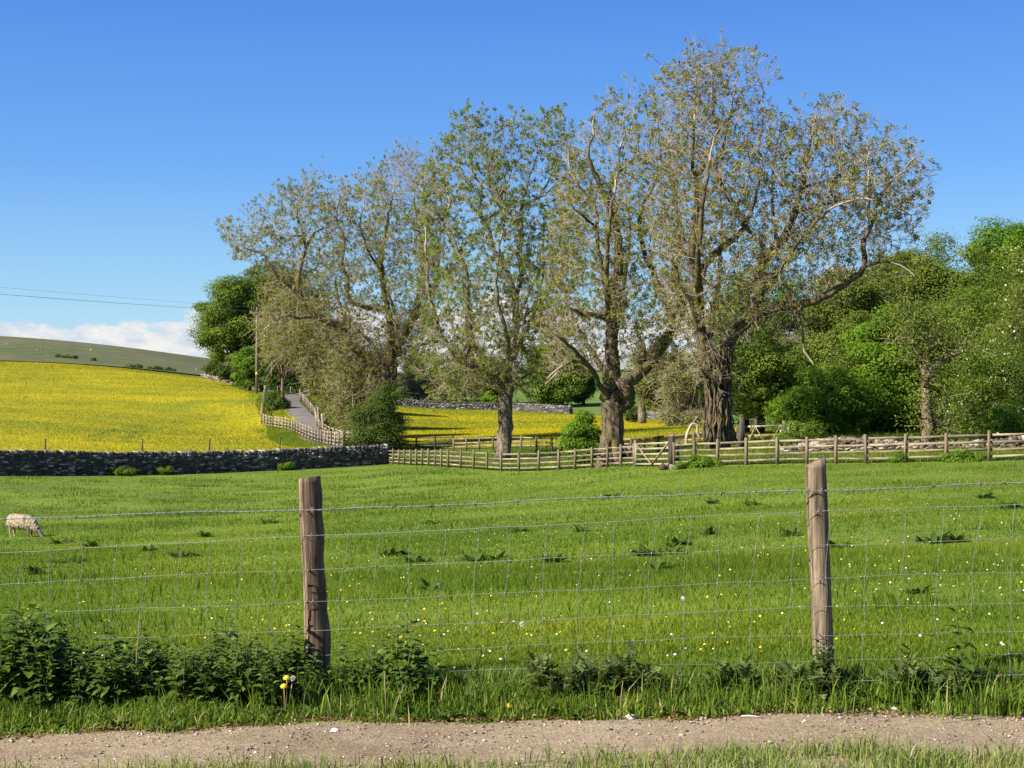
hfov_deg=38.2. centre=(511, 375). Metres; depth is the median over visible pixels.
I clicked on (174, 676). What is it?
nettle plant
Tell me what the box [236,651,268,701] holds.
nettle plant
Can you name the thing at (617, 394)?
ash tree
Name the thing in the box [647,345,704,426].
distant tree
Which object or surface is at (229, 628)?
nettle plant
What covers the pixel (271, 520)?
dock plant
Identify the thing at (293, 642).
nettle plant
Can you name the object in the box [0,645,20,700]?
nettle plant
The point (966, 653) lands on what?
nettle plant
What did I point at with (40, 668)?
nettle plant
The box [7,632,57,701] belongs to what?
nettle plant
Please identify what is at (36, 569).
dock plant
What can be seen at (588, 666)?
thistle plant
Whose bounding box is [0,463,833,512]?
pasture grass
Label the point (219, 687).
nettle plant
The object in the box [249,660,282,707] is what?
nettle plant
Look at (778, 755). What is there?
track grass
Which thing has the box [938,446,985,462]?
nettle bank
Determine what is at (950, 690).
thistle plant
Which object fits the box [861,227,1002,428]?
oak tree
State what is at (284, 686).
dandelion plant
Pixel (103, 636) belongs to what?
nettle plant
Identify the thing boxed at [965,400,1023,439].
elder bush
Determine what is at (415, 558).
dock plant
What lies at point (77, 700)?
nettle plant
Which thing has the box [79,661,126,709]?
nettle plant
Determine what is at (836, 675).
nettle plant
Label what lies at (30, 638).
nettle plant
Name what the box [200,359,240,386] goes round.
bush
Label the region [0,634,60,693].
nettle plant
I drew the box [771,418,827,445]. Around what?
bush
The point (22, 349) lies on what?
moor hill
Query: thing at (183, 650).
nettle plant
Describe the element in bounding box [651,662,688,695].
thistle plant
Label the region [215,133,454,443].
ash tree
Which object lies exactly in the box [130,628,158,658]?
nettle plant
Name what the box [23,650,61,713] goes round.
nettle plant
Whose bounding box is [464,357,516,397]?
distant tree
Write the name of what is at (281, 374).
scrub tree
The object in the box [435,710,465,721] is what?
verge weed
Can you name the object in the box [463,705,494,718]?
verge weed
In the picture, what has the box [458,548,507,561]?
dock plant
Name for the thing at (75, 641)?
nettle plant
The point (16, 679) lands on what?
nettle plant
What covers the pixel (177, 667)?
nettle plant
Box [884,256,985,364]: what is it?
sycamore tree
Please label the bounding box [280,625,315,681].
nettle plant
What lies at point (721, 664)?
thistle plant
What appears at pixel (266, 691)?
nettle plant
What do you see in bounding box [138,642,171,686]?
nettle plant
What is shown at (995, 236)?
sycamore tree
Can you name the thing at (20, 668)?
nettle plant
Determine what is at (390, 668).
nettle plant
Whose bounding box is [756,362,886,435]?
bush
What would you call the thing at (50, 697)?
nettle plant
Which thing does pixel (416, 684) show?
nettle plant
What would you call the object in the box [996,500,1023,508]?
dock plant
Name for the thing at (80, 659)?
nettle plant
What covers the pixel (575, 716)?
verge weed
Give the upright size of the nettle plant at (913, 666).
0.249 m
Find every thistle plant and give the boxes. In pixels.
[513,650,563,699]
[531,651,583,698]
[556,660,598,697]
[565,654,616,699]
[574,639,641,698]
[605,657,659,699]
[633,664,667,701]
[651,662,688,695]
[697,658,740,689]
[712,653,766,696]
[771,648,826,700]
[797,664,835,701]
[822,663,859,700]
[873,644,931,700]
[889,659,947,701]
[937,668,971,703]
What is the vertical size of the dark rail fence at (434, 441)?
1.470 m
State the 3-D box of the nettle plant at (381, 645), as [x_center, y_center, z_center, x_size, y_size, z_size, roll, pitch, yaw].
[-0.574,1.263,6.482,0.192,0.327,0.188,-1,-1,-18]
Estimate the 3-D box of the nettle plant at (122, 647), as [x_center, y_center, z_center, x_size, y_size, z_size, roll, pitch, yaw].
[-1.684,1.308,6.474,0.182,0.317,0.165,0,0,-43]
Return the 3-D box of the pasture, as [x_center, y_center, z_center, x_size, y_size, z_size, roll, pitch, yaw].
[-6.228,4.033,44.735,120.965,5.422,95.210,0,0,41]
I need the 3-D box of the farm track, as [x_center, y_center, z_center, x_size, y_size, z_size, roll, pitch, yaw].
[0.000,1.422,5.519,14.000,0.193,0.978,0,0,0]
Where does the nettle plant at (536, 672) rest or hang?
on the pasture
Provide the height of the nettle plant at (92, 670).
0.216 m
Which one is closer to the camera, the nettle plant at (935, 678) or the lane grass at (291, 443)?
the nettle plant at (935, 678)
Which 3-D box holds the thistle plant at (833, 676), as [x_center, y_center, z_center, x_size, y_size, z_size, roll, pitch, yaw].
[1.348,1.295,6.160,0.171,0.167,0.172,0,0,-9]
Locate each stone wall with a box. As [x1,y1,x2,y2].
[0,444,389,475]
[200,373,263,390]
[394,399,573,413]
[636,411,663,419]
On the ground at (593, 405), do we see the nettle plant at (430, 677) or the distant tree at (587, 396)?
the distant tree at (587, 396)
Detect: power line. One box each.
[3,287,244,306]
[3,294,258,311]
[5,294,243,310]
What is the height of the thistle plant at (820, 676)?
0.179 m
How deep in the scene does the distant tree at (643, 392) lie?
156.81 m
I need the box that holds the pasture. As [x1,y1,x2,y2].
[0,461,1023,737]
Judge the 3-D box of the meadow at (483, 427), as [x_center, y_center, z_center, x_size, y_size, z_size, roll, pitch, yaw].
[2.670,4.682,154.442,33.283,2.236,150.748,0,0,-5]
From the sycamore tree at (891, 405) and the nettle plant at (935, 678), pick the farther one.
the sycamore tree at (891, 405)
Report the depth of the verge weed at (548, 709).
6.10 m
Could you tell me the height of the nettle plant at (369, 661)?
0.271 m
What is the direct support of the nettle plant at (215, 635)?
on the pasture
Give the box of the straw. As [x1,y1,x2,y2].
[741,715,761,717]
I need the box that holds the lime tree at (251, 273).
[226,259,335,389]
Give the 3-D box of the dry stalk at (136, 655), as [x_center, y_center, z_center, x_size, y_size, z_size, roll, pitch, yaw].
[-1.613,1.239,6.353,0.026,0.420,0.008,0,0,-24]
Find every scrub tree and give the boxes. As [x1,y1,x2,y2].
[244,281,321,396]
[259,304,368,424]
[317,337,406,437]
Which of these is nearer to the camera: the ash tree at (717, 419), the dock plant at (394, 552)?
the dock plant at (394, 552)
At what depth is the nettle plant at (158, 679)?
6.34 m
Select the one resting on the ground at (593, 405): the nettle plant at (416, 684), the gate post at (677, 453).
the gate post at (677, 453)
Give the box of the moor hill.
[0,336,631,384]
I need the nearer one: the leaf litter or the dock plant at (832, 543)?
the leaf litter
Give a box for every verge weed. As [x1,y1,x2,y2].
[0,719,34,734]
[30,719,75,730]
[98,716,131,729]
[209,702,240,721]
[240,709,273,723]
[298,705,321,714]
[396,704,421,715]
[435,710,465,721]
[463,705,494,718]
[533,702,558,713]
[561,705,587,719]
[583,700,615,719]
[652,705,683,719]
[833,697,860,709]
[859,696,890,706]
[895,697,921,709]
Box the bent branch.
[684,415,700,445]
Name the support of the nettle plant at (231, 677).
on the pasture
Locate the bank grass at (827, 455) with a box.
[348,427,1023,470]
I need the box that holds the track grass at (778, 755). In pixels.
[0,727,1023,767]
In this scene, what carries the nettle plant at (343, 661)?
on the pasture
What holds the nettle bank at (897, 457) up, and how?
on the pasture
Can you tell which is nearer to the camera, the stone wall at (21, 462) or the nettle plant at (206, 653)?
the nettle plant at (206, 653)
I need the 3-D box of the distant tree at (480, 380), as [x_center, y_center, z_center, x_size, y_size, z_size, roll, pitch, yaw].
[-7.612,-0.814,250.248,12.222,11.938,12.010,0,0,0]
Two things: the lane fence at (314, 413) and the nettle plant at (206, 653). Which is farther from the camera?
the lane fence at (314, 413)
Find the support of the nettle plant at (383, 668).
on the pasture
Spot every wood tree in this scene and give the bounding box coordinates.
[690,352,749,432]
[694,269,822,430]
[712,316,811,433]
[732,343,934,428]
[771,292,961,429]
[790,266,886,413]
[810,310,880,432]
[917,270,1023,421]
[942,297,1018,427]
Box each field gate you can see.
[634,436,673,466]
[738,418,784,450]
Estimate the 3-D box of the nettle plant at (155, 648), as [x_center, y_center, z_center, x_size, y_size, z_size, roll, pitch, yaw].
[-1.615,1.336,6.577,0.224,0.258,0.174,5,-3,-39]
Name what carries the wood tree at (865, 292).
on the ground at (593, 405)
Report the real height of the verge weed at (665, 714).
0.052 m
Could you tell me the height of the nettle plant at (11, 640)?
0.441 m
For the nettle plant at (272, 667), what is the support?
on the pasture
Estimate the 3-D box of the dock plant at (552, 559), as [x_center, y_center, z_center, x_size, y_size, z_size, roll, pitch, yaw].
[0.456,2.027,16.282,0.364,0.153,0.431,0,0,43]
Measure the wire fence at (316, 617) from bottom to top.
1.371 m
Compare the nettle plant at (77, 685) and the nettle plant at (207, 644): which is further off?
the nettle plant at (207, 644)
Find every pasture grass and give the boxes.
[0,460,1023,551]
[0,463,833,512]
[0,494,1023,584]
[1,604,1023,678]
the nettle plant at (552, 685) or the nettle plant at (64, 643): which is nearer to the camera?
the nettle plant at (552, 685)
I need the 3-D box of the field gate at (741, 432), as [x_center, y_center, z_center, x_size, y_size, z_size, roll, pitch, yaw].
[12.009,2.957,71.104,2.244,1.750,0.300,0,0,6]
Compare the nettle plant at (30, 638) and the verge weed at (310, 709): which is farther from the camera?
the nettle plant at (30, 638)
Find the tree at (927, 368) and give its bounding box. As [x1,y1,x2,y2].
[856,267,1016,442]
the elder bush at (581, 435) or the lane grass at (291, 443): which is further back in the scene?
the lane grass at (291, 443)
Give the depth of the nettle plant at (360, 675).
6.37 m
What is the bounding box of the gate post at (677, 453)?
[675,442,678,460]
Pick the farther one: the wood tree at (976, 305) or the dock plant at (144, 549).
the wood tree at (976, 305)
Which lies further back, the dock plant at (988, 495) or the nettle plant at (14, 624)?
the dock plant at (988, 495)
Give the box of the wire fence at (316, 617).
[0,456,1023,687]
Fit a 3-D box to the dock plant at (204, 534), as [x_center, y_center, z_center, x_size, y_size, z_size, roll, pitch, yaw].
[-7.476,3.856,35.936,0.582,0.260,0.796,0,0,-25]
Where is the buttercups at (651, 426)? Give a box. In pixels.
[395,406,778,447]
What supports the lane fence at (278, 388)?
on the ground at (593, 405)
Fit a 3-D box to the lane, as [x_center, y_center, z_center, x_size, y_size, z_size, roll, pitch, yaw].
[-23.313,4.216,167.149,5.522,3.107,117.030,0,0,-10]
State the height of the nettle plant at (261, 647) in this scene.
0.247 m
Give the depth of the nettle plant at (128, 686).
6.32 m
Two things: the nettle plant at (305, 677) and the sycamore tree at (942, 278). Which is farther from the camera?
the sycamore tree at (942, 278)
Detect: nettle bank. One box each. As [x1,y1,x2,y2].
[672,454,722,469]
[886,451,911,462]
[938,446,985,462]
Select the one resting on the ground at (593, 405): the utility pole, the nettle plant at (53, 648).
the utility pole
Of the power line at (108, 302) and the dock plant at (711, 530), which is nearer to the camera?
the dock plant at (711, 530)
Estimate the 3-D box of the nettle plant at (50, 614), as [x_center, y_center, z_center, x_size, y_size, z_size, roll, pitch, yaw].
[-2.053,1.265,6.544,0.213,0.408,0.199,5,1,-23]
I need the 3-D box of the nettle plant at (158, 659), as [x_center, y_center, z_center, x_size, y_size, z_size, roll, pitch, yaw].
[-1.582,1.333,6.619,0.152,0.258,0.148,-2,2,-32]
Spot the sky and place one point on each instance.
(127, 127)
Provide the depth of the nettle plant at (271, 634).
6.52 m
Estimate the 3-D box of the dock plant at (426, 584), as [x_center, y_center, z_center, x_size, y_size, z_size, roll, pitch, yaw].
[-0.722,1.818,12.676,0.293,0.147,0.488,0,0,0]
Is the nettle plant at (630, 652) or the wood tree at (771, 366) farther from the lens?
the wood tree at (771, 366)
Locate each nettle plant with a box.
[0,607,25,654]
[0,615,16,705]
[0,623,35,688]
[0,623,40,688]
[0,623,56,702]
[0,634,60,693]
[0,636,23,700]
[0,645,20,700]
[1,606,40,648]
[1,609,41,686]
[3,622,31,684]
[5,644,85,711]
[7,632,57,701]
[10,613,52,667]
[11,604,45,642]
[11,649,71,702]
[13,629,54,695]
[19,670,77,702]
[21,644,79,705]
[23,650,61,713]
[24,642,66,710]
[29,619,78,679]
[33,607,69,646]
[33,611,71,675]
[36,627,73,695]
[43,631,70,661]
[53,631,82,691]
[58,623,80,667]
[58,644,92,705]
[65,661,94,713]
[66,649,101,677]
[69,669,125,713]
[70,656,98,715]
[73,650,95,676]
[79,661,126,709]
[79,666,94,690]
[81,634,97,678]
[82,656,115,710]
[84,618,118,668]
[85,632,126,706]
[85,640,101,672]
[88,663,137,705]
[91,638,116,684]
[93,635,131,682]
[96,651,144,703]
[96,660,140,708]
[105,624,126,659]
[108,635,134,668]
[108,649,155,698]
[110,641,148,692]
[114,655,174,702]
[115,652,171,703]
[126,623,155,703]
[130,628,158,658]
[131,647,167,682]
[132,633,162,665]
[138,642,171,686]
[138,646,167,689]
[141,675,172,700]
[151,646,169,682]
[157,642,199,708]
[158,627,179,666]
[161,656,196,704]
[162,664,191,700]
[164,643,196,680]
[166,655,191,689]
[166,658,188,689]
[167,646,198,693]
[167,652,181,685]
[169,657,196,698]
[173,642,207,702]
[185,652,235,704]
[187,658,222,709]
[188,642,220,681]
[191,653,220,696]
[194,651,222,696]
[200,634,219,669]
[201,653,236,703]
[203,619,244,653]
[203,633,228,671]
[207,617,238,665]
[207,648,243,701]
[214,627,243,682]
[215,615,238,651]
[216,639,260,710]
[216,662,247,706]
[217,637,250,694]
[218,631,236,661]
[220,637,246,690]
[221,645,253,703]
[234,636,264,683]
[236,643,249,663]
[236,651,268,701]
[242,651,262,690]
[245,637,269,667]
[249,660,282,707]
[251,640,276,664]
[251,640,288,701]
[254,647,283,681]
[255,667,295,708]
[256,652,289,703]
[256,662,296,708]
[257,666,279,703]
[260,645,275,673]
[265,632,308,671]
[276,633,304,688]
[277,643,306,694]
[277,656,314,700]
[278,635,305,683]
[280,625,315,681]
[292,660,324,699]
[297,652,325,690]
[301,663,344,699]
[302,656,322,685]
[326,646,350,695]
[332,632,361,685]
[343,652,369,695]
[352,645,388,695]
[366,628,398,683]
[374,664,417,704]
[381,616,429,684]
[388,635,434,694]
[389,632,424,701]
[391,604,432,684]
[418,647,449,692]
[803,638,839,689]
[823,665,844,696]
[935,607,985,695]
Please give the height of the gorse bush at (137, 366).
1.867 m
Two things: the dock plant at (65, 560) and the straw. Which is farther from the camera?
the dock plant at (65, 560)
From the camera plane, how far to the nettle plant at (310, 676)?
6.35 m
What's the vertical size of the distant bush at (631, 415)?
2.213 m
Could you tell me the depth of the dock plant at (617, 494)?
43.88 m
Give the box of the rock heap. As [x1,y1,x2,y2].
[658,462,675,469]
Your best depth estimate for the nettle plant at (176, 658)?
6.56 m
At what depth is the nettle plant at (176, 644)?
6.32 m
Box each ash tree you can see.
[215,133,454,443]
[400,98,595,457]
[517,74,692,467]
[629,27,942,451]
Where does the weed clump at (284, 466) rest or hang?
on the pasture
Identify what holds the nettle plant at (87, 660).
on the pasture
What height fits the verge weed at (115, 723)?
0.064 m
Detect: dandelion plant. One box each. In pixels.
[266,675,303,718]
[502,702,530,716]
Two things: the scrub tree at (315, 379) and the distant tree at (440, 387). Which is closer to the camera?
the scrub tree at (315, 379)
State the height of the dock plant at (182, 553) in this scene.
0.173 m
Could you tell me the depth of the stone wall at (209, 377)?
250.11 m
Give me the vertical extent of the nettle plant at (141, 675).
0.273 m
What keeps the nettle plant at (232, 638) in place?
on the pasture
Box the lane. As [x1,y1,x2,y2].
[285,393,337,446]
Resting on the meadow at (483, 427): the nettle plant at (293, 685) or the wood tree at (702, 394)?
the wood tree at (702, 394)
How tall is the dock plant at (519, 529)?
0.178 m
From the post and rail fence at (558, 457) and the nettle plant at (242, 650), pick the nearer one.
the nettle plant at (242, 650)
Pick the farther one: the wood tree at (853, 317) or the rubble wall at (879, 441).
the wood tree at (853, 317)
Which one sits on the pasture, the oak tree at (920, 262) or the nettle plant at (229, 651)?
the nettle plant at (229, 651)
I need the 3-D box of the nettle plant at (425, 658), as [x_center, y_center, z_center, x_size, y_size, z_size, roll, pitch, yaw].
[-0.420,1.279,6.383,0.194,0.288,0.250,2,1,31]
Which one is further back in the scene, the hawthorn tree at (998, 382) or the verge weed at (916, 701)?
the hawthorn tree at (998, 382)
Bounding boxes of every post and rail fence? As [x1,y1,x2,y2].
[387,444,633,471]
[453,429,737,453]
[672,430,1023,464]
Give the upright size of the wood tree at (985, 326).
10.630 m
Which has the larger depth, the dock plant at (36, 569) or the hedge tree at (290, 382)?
the hedge tree at (290, 382)
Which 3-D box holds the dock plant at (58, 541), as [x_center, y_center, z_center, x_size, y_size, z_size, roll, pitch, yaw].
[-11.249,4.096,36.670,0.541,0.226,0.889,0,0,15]
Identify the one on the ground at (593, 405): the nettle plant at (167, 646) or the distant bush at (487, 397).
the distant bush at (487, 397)
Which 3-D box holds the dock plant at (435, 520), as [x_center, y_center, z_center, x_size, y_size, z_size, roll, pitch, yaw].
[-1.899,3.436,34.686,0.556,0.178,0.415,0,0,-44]
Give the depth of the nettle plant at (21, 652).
6.48 m
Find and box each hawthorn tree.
[930,332,1023,434]
[965,237,1023,415]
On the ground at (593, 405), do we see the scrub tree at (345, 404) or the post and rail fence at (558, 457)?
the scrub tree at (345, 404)
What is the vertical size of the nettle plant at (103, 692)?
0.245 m
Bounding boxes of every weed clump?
[105,465,138,475]
[151,465,173,474]
[274,461,295,470]
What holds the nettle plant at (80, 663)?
on the pasture
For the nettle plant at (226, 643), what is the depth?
6.59 m
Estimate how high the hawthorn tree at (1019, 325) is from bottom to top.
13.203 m
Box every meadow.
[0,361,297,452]
[398,406,692,447]
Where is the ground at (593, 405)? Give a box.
[0,361,1023,471]
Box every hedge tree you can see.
[229,346,269,390]
[258,346,322,394]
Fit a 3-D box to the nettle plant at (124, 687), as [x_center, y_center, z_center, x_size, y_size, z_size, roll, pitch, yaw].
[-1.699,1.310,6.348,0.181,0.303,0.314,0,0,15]
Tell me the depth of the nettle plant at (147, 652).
6.40 m
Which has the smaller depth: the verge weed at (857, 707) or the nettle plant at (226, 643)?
the verge weed at (857, 707)
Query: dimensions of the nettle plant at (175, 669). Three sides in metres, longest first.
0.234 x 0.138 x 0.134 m
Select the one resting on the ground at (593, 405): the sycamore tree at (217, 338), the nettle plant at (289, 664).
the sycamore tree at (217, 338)
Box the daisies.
[90,468,1023,667]
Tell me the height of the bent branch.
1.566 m
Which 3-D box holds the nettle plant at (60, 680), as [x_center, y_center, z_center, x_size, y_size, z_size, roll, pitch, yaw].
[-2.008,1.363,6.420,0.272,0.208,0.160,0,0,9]
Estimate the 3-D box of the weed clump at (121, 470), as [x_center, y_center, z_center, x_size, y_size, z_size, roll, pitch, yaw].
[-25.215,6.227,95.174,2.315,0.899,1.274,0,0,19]
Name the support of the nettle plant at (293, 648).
on the pasture
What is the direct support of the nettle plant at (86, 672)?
on the pasture
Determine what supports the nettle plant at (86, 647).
on the pasture
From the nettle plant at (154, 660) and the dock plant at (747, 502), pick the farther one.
the dock plant at (747, 502)
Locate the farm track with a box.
[0,713,1023,767]
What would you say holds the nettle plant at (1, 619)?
on the pasture
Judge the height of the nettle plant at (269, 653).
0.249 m
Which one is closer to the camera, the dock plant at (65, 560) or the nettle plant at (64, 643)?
the nettle plant at (64, 643)
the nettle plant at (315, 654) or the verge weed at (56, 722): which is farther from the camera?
the nettle plant at (315, 654)
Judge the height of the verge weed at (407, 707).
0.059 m
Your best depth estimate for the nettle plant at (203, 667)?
6.37 m
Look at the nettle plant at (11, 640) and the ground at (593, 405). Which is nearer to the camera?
the nettle plant at (11, 640)
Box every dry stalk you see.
[134,614,139,699]
[384,671,386,715]
[392,684,404,719]
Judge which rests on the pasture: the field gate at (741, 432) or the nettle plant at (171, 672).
the nettle plant at (171, 672)
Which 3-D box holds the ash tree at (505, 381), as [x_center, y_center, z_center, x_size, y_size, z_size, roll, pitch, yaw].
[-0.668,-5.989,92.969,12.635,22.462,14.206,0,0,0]
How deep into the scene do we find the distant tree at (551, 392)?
238.61 m
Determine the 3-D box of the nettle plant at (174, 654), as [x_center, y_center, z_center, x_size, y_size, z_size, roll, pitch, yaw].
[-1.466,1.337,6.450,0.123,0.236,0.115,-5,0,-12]
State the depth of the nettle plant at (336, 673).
6.43 m
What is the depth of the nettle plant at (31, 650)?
6.47 m
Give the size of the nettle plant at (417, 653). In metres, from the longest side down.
0.404 x 0.211 x 0.198 m
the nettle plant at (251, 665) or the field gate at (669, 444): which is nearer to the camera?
the nettle plant at (251, 665)
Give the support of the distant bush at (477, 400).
on the ground at (593, 405)
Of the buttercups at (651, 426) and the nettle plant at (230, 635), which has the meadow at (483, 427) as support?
the buttercups at (651, 426)
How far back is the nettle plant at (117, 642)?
6.72 m
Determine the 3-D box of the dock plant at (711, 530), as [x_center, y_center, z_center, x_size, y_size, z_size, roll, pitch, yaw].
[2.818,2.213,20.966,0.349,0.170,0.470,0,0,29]
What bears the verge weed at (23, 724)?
on the pasture
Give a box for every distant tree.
[397,351,442,400]
[406,361,457,399]
[435,336,495,401]
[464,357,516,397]
[520,344,594,404]
[571,366,598,404]
[622,342,685,422]
[629,350,704,411]
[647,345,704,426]
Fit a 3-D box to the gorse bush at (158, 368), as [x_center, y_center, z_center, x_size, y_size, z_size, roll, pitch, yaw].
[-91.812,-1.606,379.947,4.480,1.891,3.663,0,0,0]
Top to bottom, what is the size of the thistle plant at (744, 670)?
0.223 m
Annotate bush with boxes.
[124,363,143,368]
[146,365,163,370]
[163,367,175,371]
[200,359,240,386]
[263,389,291,410]
[336,380,414,455]
[472,397,481,402]
[479,390,498,402]
[554,410,601,463]
[623,406,647,422]
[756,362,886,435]
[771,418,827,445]
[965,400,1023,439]
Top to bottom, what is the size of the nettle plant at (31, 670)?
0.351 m
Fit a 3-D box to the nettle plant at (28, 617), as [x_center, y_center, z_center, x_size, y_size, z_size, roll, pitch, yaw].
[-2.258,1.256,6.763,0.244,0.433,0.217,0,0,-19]
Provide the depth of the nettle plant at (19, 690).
6.33 m
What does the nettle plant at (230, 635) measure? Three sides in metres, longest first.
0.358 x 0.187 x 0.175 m
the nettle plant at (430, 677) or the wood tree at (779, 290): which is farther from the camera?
the wood tree at (779, 290)
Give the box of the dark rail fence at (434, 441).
[396,436,454,449]
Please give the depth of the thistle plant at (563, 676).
6.34 m
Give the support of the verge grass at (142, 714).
on the pasture
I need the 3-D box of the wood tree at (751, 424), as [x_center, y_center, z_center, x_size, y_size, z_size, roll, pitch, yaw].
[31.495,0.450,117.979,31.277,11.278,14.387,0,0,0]
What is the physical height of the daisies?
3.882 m
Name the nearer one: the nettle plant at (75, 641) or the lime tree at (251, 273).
the nettle plant at (75, 641)
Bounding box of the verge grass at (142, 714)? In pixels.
[0,655,1023,737]
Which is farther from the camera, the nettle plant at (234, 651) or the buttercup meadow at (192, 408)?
the buttercup meadow at (192, 408)
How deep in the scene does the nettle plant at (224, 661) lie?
6.37 m
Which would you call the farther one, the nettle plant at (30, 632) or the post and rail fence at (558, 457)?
the post and rail fence at (558, 457)
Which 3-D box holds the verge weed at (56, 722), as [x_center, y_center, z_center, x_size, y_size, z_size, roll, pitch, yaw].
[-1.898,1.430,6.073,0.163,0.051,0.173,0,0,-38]
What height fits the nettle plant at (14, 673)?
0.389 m
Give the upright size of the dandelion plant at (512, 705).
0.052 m
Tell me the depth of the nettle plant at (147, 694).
6.32 m
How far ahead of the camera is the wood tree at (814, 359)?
103.69 m
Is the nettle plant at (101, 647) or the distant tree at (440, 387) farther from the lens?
the distant tree at (440, 387)
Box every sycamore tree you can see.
[186,273,274,385]
[830,299,952,433]
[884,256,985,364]
[956,214,1023,316]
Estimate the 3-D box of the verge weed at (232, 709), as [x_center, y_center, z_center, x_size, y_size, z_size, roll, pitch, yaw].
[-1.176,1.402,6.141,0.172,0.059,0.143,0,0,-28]
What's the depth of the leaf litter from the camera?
5.97 m
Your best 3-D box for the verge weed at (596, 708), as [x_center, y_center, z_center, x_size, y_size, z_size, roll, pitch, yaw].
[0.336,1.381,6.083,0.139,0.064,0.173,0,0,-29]
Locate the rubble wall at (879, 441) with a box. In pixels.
[779,435,1023,451]
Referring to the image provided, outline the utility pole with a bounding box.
[250,307,262,392]
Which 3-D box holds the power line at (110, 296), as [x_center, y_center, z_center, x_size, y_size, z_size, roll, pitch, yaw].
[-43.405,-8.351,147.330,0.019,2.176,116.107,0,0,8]
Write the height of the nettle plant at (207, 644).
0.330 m
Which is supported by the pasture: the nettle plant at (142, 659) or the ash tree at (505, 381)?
the nettle plant at (142, 659)
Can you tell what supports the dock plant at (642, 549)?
on the pasture
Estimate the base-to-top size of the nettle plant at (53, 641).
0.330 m
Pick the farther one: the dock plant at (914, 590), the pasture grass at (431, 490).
the pasture grass at (431, 490)
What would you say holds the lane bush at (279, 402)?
on the ground at (593, 405)
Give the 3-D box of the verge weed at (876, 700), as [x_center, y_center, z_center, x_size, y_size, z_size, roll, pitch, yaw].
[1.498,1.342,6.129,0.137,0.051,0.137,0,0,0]
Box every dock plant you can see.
[23,564,49,574]
[46,537,75,544]
[46,553,87,562]
[83,539,103,546]
[139,545,157,551]
[165,547,201,557]
[194,530,213,537]
[257,515,280,523]
[378,545,413,556]
[400,551,433,562]
[413,576,442,590]
[421,517,439,524]
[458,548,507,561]
[505,524,530,532]
[536,553,571,562]
[571,524,590,531]
[602,491,620,496]
[629,542,686,556]
[648,556,677,569]
[660,535,693,546]
[697,526,722,534]
[705,496,719,503]
[739,498,760,505]
[776,524,803,535]
[829,539,852,549]
[900,585,933,594]
[912,530,970,543]
[975,490,995,498]
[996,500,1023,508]
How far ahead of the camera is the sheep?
43.78 m
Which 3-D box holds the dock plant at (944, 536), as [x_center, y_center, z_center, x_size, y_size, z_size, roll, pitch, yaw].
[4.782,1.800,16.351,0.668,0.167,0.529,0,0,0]
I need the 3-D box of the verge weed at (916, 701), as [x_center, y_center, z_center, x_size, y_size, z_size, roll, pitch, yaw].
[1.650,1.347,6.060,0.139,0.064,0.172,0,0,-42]
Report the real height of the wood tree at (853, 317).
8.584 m
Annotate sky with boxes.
[0,0,1023,372]
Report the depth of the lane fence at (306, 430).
132.81 m
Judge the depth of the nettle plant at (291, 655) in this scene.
6.41 m
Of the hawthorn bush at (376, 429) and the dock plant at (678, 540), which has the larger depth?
the hawthorn bush at (376, 429)
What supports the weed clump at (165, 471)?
on the pasture
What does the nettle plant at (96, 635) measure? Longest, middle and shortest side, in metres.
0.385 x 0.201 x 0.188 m
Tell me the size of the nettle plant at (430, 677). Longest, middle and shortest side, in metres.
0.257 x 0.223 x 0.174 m
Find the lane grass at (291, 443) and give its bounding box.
[255,391,402,460]
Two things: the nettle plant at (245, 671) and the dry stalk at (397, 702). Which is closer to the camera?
the dry stalk at (397, 702)
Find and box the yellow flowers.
[28,473,1021,659]
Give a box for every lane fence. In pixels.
[261,385,265,418]
[261,413,343,445]
[264,385,290,393]
[299,388,351,441]
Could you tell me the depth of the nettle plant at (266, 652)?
6.44 m
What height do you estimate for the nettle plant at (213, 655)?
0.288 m
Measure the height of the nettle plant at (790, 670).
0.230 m
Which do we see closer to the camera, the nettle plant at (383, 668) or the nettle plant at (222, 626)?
the nettle plant at (383, 668)
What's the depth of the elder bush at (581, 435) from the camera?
82.17 m
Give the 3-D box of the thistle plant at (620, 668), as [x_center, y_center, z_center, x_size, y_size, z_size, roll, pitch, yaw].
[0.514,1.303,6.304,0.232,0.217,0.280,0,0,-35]
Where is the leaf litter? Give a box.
[0,707,1023,739]
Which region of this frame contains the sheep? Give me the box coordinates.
[6,513,42,536]
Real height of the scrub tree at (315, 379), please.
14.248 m

